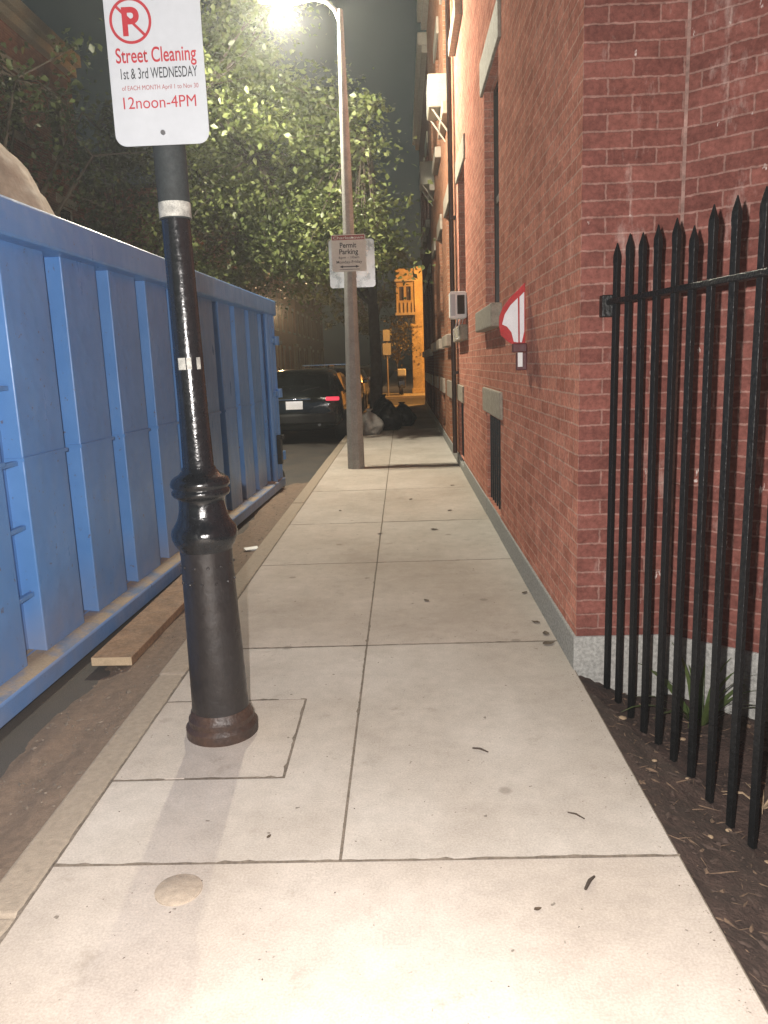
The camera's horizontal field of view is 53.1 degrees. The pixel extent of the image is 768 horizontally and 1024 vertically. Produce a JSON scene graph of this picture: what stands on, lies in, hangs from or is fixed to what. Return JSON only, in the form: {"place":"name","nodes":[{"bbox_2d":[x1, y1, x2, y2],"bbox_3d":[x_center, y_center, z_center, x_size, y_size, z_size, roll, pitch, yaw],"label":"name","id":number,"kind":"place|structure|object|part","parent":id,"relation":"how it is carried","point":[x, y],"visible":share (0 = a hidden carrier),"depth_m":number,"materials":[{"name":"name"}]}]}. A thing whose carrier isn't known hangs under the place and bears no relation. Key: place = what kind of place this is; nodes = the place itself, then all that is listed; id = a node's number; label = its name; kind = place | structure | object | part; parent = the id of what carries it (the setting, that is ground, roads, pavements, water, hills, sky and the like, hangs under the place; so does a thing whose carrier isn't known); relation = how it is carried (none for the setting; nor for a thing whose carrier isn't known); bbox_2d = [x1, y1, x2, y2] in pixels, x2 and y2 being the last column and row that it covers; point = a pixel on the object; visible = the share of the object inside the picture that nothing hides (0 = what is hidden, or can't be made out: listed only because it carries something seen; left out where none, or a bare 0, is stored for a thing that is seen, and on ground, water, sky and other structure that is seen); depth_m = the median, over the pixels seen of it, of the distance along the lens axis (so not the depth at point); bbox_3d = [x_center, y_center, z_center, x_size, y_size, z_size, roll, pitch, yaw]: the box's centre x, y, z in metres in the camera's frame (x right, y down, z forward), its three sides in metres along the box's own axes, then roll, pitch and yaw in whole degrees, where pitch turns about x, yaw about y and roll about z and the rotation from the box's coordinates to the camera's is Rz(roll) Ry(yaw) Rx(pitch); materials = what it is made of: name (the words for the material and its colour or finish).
{"place":"outdoors","nodes":[
{"label":"outdoors","id":0,"kind":"place"},
{"bbox_2d":[0,483,307,880],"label":"gutter dirt","id":1,"kind":"structure","parent":0,"point":[21,828],"depth_m":3.12,"materials":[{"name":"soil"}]},
{"bbox_2d":[91,575,184,665],"bbox_3d":[-1.302,0.543,4.772,0.205,0.053,2.000,-2,11,3],"label":"wood plank","id":2,"kind":"object","parent":1,"relation":"on","point":[135,638],"visible":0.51,"depth_m":4.17,"materials":[{"name":"beige wood"}]},
{"bbox_2d":[244,546,257,550],"bbox_3d":[-1.051,0.291,6.093,0.110,0.022,0.051,-8,12,-26],"label":"scrap paper","id":3,"kind":"object","parent":1,"relation":"on","point":[250,548],"visible":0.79,"depth_m":6.08,"materials":[{"name":"white paper"}]},
{"bbox_2d":[0,406,369,936],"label":"kerb","id":4,"kind":"structure","parent":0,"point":[28,870],"depth_m":2.67,"materials":[{"name":"concrete"}]},
{"bbox_2d":[0,373,424,777],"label":"road","id":5,"kind":"structure","parent":0,"point":[308,453],"depth_m":3.83,"materials":[{"name":"grey asphalt"}]},
{"bbox_2d":[0,194,285,728],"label":"dumpster","id":6,"kind":"object","parent":5,"relation":"on","point":[91,465],"visible":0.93,"depth_m":4.25,"materials":[{"name":"blue paint"}]},
{"bbox_2d":[0,143,55,215],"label":"tarp heap","id":7,"kind":"object","parent":6,"relation":"in","point":[17,182],"visible":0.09,"depth_m":4.65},
{"bbox_2d":[277,365,346,439],"bbox_3d":[-1.618,-2.382,16.426,2.110,1.461,4.519,-2,11,2],"label":"parked car","id":8,"kind":"object","parent":5,"relation":"on","point":[312,399],"visible":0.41,"depth_m":14.38,"materials":[{"name":"black paint"}]},
{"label":"rear window","id":9,"kind":"part","parent":8,"relation":"part of","materials":[{"name":"black glass"}]},
{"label":"side window","id":10,"kind":"part","parent":8,"relation":"part of","materials":[{"name":"orange glass"}]},
{"bbox_2d":[303,364,366,411],"bbox_3d":[-1.545,-3.505,22.167,2.110,1.480,4.519,-2,11,2],"label":"parked car","id":11,"kind":"object","parent":5,"relation":"on","point":[340,369],"visible":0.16,"depth_m":21.03,"materials":[{"name":"grey paint"}]},
{"bbox_2d":[320,366,369,407],"bbox_3d":[-1.458,-4.390,26.782,2.110,1.461,4.519,-2,11,2],"label":"parked car","id":12,"kind":"object","parent":5,"relation":"on","point":[366,388],"visible":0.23,"depth_m":25.71,"materials":[{"name":"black metal"}]},
{"bbox_2d":[293,226,415,338],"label":"street tree","id":13,"kind":"object","parent":5,"relation":"on","point":[363,320],"visible":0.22,"depth_m":44.88,"materials":[{"name":"green plant"}]},
{"bbox_2d":[21,0,425,366],"label":"sky","id":14,"kind":"structure","parent":0,"point":[381,35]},
{"bbox_2d":[341,364,369,387],"bbox_3d":[-1.220,-5.974,34.926,2.110,1.461,4.519,-2,11,2],"label":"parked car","id":15,"kind":"object","parent":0,"point":[365,368],"visible":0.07,"depth_m":33.10,"materials":[{"name":"black paint"}]},
{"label":"rear window","id":16,"kind":"part","parent":15,"relation":"part of","materials":[{"name":"glass"}]},
{"bbox_2d":[0,404,767,1023],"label":"sidewalk","id":17,"kind":"structure","parent":0,"point":[434,868],"depth_m":2.24,"materials":[{"name":"concrete"}]},
{"bbox_2d":[154,874,202,905],"bbox_3d":[-0.543,1.004,2.037,0.124,0.016,0.124,-2,11,2],"label":"cover cap","id":18,"kind":"object","parent":17,"relation":"on","point":[178,889],"visible":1,"depth_m":2.03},
{"bbox_2d":[152,144,257,747],"bbox_3d":[-0.718,-1.158,2.540,0.330,4.101,0.314,3,12,24],"label":"lamp post","id":19,"kind":"object","parent":17,"relation":"on","point":[204,532],"visible":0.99,"depth_m":2.70,"materials":[{"name":"metal"}]},
{"bbox_2d":[103,0,208,146],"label":"parking sign","id":20,"kind":"object","parent":19,"relation":"attached to","point":[157,69],"visible":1,"depth_m":2.42,"materials":[{"name":"white metal"}]},
{"bbox_2d":[99,0,435,408],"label":"street tree","id":21,"kind":"object","parent":17,"relation":"on","point":[310,225],"visible":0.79,"depth_m":12.46,"materials":[{"name":"green plant"}]},
{"bbox_2d":[192,86,389,276],"bbox_3d":[-2.993,-7.436,22.783,6.462,9.055,6.970,-2,11,2],"label":"street tree","id":22,"kind":"object","parent":17,"relation":"on","point":[269,167],"visible":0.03,"depth_m":21.87,"materials":[{"name":"green plant"}]},
{"bbox_2d":[259,0,364,468],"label":"street lamp","id":23,"kind":"object","parent":17,"relation":"on","point":[355,447],"visible":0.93,"depth_m":9.70,"materials":[{"name":"beige metal"}]},
{"bbox_2d":[331,234,365,271],"bbox_3d":[-0.438,-3.219,9.557,0.425,0.440,0.007,-2,11,2],"label":"parking sign","id":24,"kind":"object","parent":23,"relation":"attached to","point":[348,252],"visible":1,"depth_m":9.55,"materials":[{"name":"white metal"}]},
{"bbox_2d":[328,239,375,287],"bbox_3d":[-0.407,-3.160,9.774,0.580,0.590,0.050,-2,11,2],"label":"metal sign","id":25,"kind":"object","parent":23,"relation":"attached to","point":[366,278],"visible":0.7,"depth_m":9.82,"materials":[{"name":"metal"}]},
{"bbox_2d":[362,409,383,434],"bbox_3d":[-0.275,-1.754,14.936,0.545,0.493,0.535,-2,11,2],"label":"rubbish bag","id":26,"kind":"object","parent":17,"relation":"on","point":[373,423],"visible":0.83,"depth_m":14.80,"materials":[{"name":"plastic"}]},
{"bbox_2d":[10,491,747,1023],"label":"pavement grit","id":27,"kind":"object","parent":17,"relation":"on","point":[356,841],"visible":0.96,"depth_m":2.29,"materials":[{"name":"soil"}]},
{"bbox_2d":[371,394,393,413],"bbox_3d":[-0.023,-2.195,16.640,0.697,0.694,0.645,-2,11,2],"label":"rubbish bag","id":28,"kind":"object","parent":17,"relation":"on","point":[379,404],"visible":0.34,"depth_m":16.49,"materials":[{"name":"black plastic"}]},
{"bbox_2d":[376,402,404,429],"bbox_3d":[0.098,-1.971,15.812,0.617,0.560,0.579,3,12,26],"label":"rubbish bag","id":29,"kind":"object","parent":17,"relation":"on","point":[390,416],"visible":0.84,"depth_m":15.63,"materials":[{"name":"black plastic"}]},
{"bbox_2d":[396,402,416,425],"bbox_3d":[0.398,-2.128,16.688,0.593,0.515,0.575,-10,14,-37],"label":"rubbish bag","id":30,"kind":"object","parent":17,"relation":"on","point":[409,415],"visible":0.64,"depth_m":16.53,"materials":[{"name":"black plastic"}]},
{"bbox_2d":[412,30,434,420],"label":"brick building","id":31,"kind":"structure","parent":17,"relation":"on","point":[420,131],"depth_m":19.13,"materials":[{"name":"brick"}]},
{"bbox_2d":[420,191,423,259],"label":"window","id":32,"kind":"structure","parent":31,"relation":"in","point":[422,250],"depth_m":21.97,"materials":[{"name":"grey glass"}]},
{"bbox_2d":[422,283,424,356],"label":"window","id":33,"kind":"structure","parent":31,"relation":"in","point":[424,283],"depth_m":22.18,"materials":[{"name":"grey glass"}]},
{"bbox_2d":[422,157,426,248],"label":"window","id":34,"kind":"structure","parent":31,"relation":"in","point":[424,240],"depth_m":19.50,"materials":[{"name":"grey glass"}]},
{"bbox_2d":[424,274,428,356],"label":"window","id":35,"kind":"structure","parent":31,"relation":"in","point":[426,278],"depth_m":20.05,"materials":[{"name":"grey glass"}]},
{"bbox_2d":[424,131,429,235],"bbox_3d":[1.035,-7.532,17.746,0.235,2.009,1.250,-2,11,2],"label":"window","id":36,"kind":"structure","parent":31,"relation":"in","point":[427,222],"depth_m":17.37,"materials":[{"name":"grey glass"}]},
{"bbox_2d":[427,263,432,355],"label":"window","id":37,"kind":"structure","parent":31,"relation":"in","point":[429,353],"depth_m":17.88,"materials":[{"name":"grey glass"}]},
{"bbox_2d":[430,374,432,384],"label":"window","id":38,"kind":"structure","parent":31,"relation":"in","point":[431,376],"depth_m":18.17,"materials":[{"name":"glass"}]},
{"bbox_2d":[417,0,458,462],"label":"brick building","id":39,"kind":"structure","parent":17,"relation":"on","point":[431,16],"depth_m":12.87,"materials":[{"name":"brick"}]},
{"bbox_2d":[419,161,433,206],"bbox_3d":[0.888,-6.475,15.209,0.366,0.728,0.620,-2,11,2],"label":"air conditioner","id":40,"kind":"object","parent":39,"relation":"attached to","point":[425,171],"visible":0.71,"depth_m":14.89,"materials":[{"name":"white metal"}]},
{"bbox_2d":[427,73,434,202],"bbox_3d":[0.965,-7.248,15.051,0.235,2.038,1.250,-2,11,2],"label":"window","id":41,"kind":"structure","parent":39,"relation":"in","point":[431,189],"depth_m":14.73,"materials":[{"name":"glass"}]},
{"bbox_2d":[431,238,437,351],"bbox_3d":[1.068,-4.353,15.611,0.235,2.138,1.250,-2,11,2],"label":"window","id":42,"kind":"structure","parent":39,"relation":"in","point":[433,346],"depth_m":15.22,"materials":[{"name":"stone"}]},
{"bbox_2d":[426,73,446,141],"bbox_3d":[0.783,-5.598,10.694,0.366,0.728,0.620,-2,11,2],"label":"air conditioner","id":43,"kind":"object","parent":39,"relation":"attached to","point":[436,94],"visible":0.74,"depth_m":10.38,"materials":[{"name":"white metal"}]},
{"bbox_2d":[432,16,440,174],"bbox_3d":[0.911,-6.790,12.696,0.235,2.038,1.250,-2,11,2],"label":"window","id":44,"kind":"structure","parent":39,"relation":"in","point":[437,151],"depth_m":12.46,"materials":[{"name":"glass"}]},
{"bbox_2d":[434,375,438,387],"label":"window","id":45,"kind":"structure","parent":39,"relation":"in","point":[436,378],"depth_m":15.50,"materials":[{"name":"glass"}]},
{"bbox_2d":[436,214,444,349],"bbox_3d":[1.014,-3.896,13.256,0.235,2.138,1.250,-2,11,2],"label":"window","id":46,"kind":"structure","parent":39,"relation":"in","point":[439,226],"depth_m":12.87,"materials":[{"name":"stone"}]},
{"bbox_2d":[438,0,446,139],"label":"window","id":47,"kind":"structure","parent":39,"relation":"in","point":[443,112],"depth_m":10.47,"materials":[{"name":"glass"}]},
{"bbox_2d":[440,377,445,392],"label":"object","id":48,"kind":"structure","parent":39,"relation":"in","point":[442,380],"depth_m":13.21,"materials":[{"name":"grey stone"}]},
{"bbox_2d":[442,185,450,347],"bbox_3d":[0.964,-3.477,11.097,0.235,2.138,1.250,-2,11,2],"label":"window","id":49,"kind":"structure","parent":39,"relation":"in","point":[446,340],"depth_m":10.90,"materials":[{"name":"glass"}]},
{"bbox_2d":[447,380,451,398],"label":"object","id":50,"kind":"structure","parent":39,"relation":"in","point":[449,383],"depth_m":11.29,"materials":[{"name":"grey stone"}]},
{"bbox_2d":[472,747,487,752],"bbox_3d":[0.340,0.834,2.704,0.061,0.010,0.010,5,13,32],"label":"twig","id":51,"kind":"object","parent":17,"relation":"on","point":[479,748],"visible":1,"depth_m":2.70,"materials":[{"name":"wood"}]},
{"bbox_2d":[543,641,554,643],"bbox_3d":[0.791,0.629,3.689,0.065,0.005,0.044,-2,11,2],"label":"dead leaf","id":52,"kind":"object","parent":17,"relation":"on","point":[547,642],"visible":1,"depth_m":3.70,"materials":[{"name":"brown plant"}]},
{"bbox_2d":[584,875,594,889],"bbox_3d":[0.533,0.961,2.000,0.011,0.011,0.061,6,14,36],"label":"twig","id":53,"kind":"object","parent":17,"relation":"on","point":[589,880],"visible":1,"depth_m":1.99,"materials":[{"name":"wood"}]},
{"bbox_2d":[572,674,753,1012],"bbox_3d":[0.785,0.962,1.993,0.055,0.004,2.780,-2,11,2],"label":"soil spill","id":54,"kind":"object","parent":17,"relation":"on","point":[678,879],"visible":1,"depth_m":1.96,"materials":[{"name":"brown soil"}]},
{"bbox_2d":[382,365,412,372],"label":"ground","id":55,"kind":"structure","parent":0,"point":[392,368],"depth_m":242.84,"materials":[{"name":"grey asphalt"}]},
{"bbox_2d":[383,371,424,398],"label":"pavement","id":56,"kind":"structure","parent":0,"point":[394,388],"depth_m":39.89,"materials":[{"name":"concrete"}]},
{"bbox_2d":[0,0,85,225],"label":"row house","id":57,"kind":"structure","parent":56,"relation":"on","point":[21,22],"depth_m":19.17,"materials":[{"name":"brick"}]},
{"bbox_2d":[0,52,35,148],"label":"window","id":58,"kind":"structure","parent":57,"relation":"in","point":[18,134],"depth_m":18.21,"materials":[{"name":"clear glass"}]},
{"bbox_2d":[44,84,74,170],"bbox_3d":[-8.660,-10.145,20.392,0.224,1.809,1.300,-2,11,2],"label":"window","id":59,"kind":"structure","parent":57,"relation":"in","point":[61,141],"depth_m":20.57,"materials":[{"name":"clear glass"}]},
{"bbox_2d":[56,192,76,221],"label":"window","id":60,"kind":"structure","parent":57,"relation":"in","point":[64,214],"depth_m":20.88,"materials":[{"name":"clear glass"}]},
{"bbox_2d":[0,27,190,223],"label":"street tree","id":61,"kind":"object","parent":56,"relation":"on","point":[17,119],"visible":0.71,"depth_m":14.06,"materials":[{"name":"green plant"}]},
{"bbox_2d":[83,184,224,268],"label":"row house","id":62,"kind":"structure","parent":56,"relation":"on","point":[148,190],"depth_m":31.98,"materials":[{"name":"brown brick"}]},
{"bbox_2d":[62,99,271,269],"bbox_3d":[-6.612,-7.273,22.963,6.378,8.920,7.354,-6,12,-21],"label":"street tree","id":63,"kind":"object","parent":56,"relation":"on","point":[100,226],"visible":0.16,"depth_m":21.28,"materials":[{"name":"green plant"}]},
{"bbox_2d":[214,207,253,291],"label":"row house","id":64,"kind":"structure","parent":56,"relation":"on","point":[234,254],"depth_m":41.66,"materials":[{"name":"brown brick"}]},
{"bbox_2d":[203,206,319,306],"bbox_3d":[-6.327,-10.190,36.586,6.371,9.454,7.887,-2,11,2],"label":"street tree","id":65,"kind":"object","parent":56,"relation":"on","point":[301,287],"visible":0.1,"depth_m":36.24,"materials":[{"name":"green plant"}]},
{"bbox_2d":[254,265,281,370],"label":"row house","id":66,"kind":"structure","parent":56,"relation":"on","point":[277,347],"depth_m":55.05,"materials":[{"name":"brown brick"}]},
{"bbox_2d":[274,300,278,330],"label":"window","id":67,"kind":"structure","parent":66,"relation":"in","point":[276,328],"depth_m":55.43,"materials":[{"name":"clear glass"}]},
{"bbox_2d":[276,341,281,370],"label":"door","id":68,"kind":"structure","parent":66,"relation":"in","point":[280,342],"depth_m":55.80,"materials":[{"name":"brown glass"}]},
{"bbox_2d":[277,264,298,369],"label":"row house","id":69,"kind":"structure","parent":56,"relation":"on","point":[289,346],"depth_m":60.67,"materials":[{"name":"orange brick"}]},
{"bbox_2d":[280,303,284,331],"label":"window","id":70,"kind":"structure","parent":69,"relation":"in","point":[280,303],"depth_m":58.39,"materials":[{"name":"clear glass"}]},
{"bbox_2d":[293,344,298,368],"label":"door","id":71,"kind":"structure","parent":69,"relation":"in","point":[294,345],"depth_m":63.81,"materials":[{"name":"brown glass"}]},
{"bbox_2d":[294,277,311,368],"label":"row house","id":72,"kind":"structure","parent":56,"relation":"on","point":[304,348],"depth_m":69.97,"materials":[{"name":"brown brick"}]},
{"bbox_2d":[308,346,311,367],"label":"door","id":73,"kind":"structure","parent":72,"relation":"in","point":[309,347],"depth_m":73.50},
{"bbox_2d":[308,290,324,367],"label":"row house","id":74,"kind":"structure","parent":56,"relation":"on","point":[316,342],"depth_m":80.65,"materials":[{"name":"brown brick"}]},
{"bbox_2d":[321,349,324,366],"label":"door","id":75,"kind":"structure","parent":74,"relation":"in","point":[322,350],"depth_m":85.71,"materials":[{"name":"brown glass"}]},
{"bbox_2d":[383,329,390,395],"bbox_3d":[0.138,-6.174,31.900,0.340,2.740,0.094,-2,11,2],"label":"sign post","id":76,"kind":"object","parent":56,"relation":"on","point":[386,345],"visible":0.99,"depth_m":31.74,"materials":[{"name":"metal"}]},
{"bbox_2d":[380,314,419,393],"bbox_3d":[0.684,-6.874,33.553,2.794,3.607,2.357,-9,13,-31],"label":"street tree","id":77,"kind":"object","parent":56,"relation":"on","point":[397,357],"visible":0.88,"depth_m":33.35,"materials":[{"name":"green plant"}]},
{"bbox_2d":[394,369,408,394],"bbox_3d":[0.763,-5.569,32.816,0.647,1.080,1.570,-2,11,2],"label":"motor scooter","id":78,"kind":"object","parent":56,"relation":"on","point":[401,374],"visible":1,"depth_m":32.21,"materials":[{"name":"metal"}]},
{"bbox_2d":[394,266,424,392],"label":"corner building","id":79,"kind":"structure","parent":56,"relation":"on","point":[411,305],"depth_m":33.44,"materials":[{"name":"paint"}]},
{"bbox_2d":[399,287,403,300],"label":"window","id":80,"kind":"structure","parent":79,"relation":"in","point":[401,289],"depth_m":32.80,"materials":[{"name":"grey glass"}]},
{"bbox_2d":[406,286,410,299],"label":"window","id":81,"kind":"structure","parent":79,"relation":"in","point":[408,292],"depth_m":32.78,"materials":[{"name":"grey glass"}]},
{"bbox_2d":[445,0,767,721],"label":"brick building","id":82,"kind":"structure","parent":0,"point":[589,135],"depth_m":3.22,"materials":[{"name":"brick"}]},
{"bbox_2d":[448,0,461,56],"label":"window","id":83,"kind":"structure","parent":82,"relation":"in","point":[456,18],"depth_m":8.19,"materials":[{"name":"white glass"}]},
{"bbox_2d":[449,291,466,339],"bbox_3d":[0.811,-2.149,8.435,0.183,0.511,0.188,-2,11,2],"label":"wall box","id":84,"kind":"object","parent":82,"relation":"attached to","point":[457,305],"visible":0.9,"depth_m":8.33,"materials":[{"name":"white plastic"}]},
{"bbox_2d":[453,133,467,342],"bbox_3d":[0.920,-3.017,8.757,0.225,2.088,1.240,-2,11,2],"label":"window","id":85,"kind":"structure","parent":82,"relation":"in","point":[463,329],"depth_m":8.38,"materials":[{"name":"white glass"}]},
{"bbox_2d":[475,0,501,332],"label":"window","id":86,"kind":"structure","parent":82,"relation":"in","point":[486,319],"depth_m":6.05,"materials":[{"name":"black glass"}]},
{"bbox_2d":[499,283,526,369],"bbox_3d":[0.740,-1.063,4.420,0.159,0.491,0.046,-2,11,2],"label":"wall sign","id":87,"kind":"object","parent":82,"relation":"attached to","point":[512,322],"visible":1,"depth_m":4.41,"materials":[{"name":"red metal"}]},
{"bbox_2d":[579,675,767,1010],"bbox_3d":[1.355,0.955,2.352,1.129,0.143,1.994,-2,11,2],"label":"bark mulch","id":88,"kind":"object","parent":0,"point":[706,870],"visible":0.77,"depth_m":2.42,"materials":[{"name":"brown wood"}]},
{"bbox_2d":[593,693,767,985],"bbox_3d":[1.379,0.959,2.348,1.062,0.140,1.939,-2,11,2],"label":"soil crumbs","id":89,"kind":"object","parent":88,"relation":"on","point":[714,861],"visible":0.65,"depth_m":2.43,"materials":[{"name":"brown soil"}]},
{"bbox_2d":[599,186,767,849],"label":"iron fence","id":90,"kind":"object","parent":88,"relation":"on","point":[609,305],"visible":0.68,"depth_m":2.56,"materials":[{"name":"black metal"}]},
{"bbox_2d":[622,643,767,726],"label":"strap leaf plant","id":91,"kind":"object","parent":88,"relation":"on","point":[704,715],"visible":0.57,"depth_m":3.14,"materials":[{"name":"plant"}]},
{"bbox_2d":[723,782,767,813],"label":"dead plant","id":92,"kind":"object","parent":88,"relation":"on","point":[763,806],"visible":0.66,"depth_m":2.52,"materials":[{"name":"plant"}]}
]}

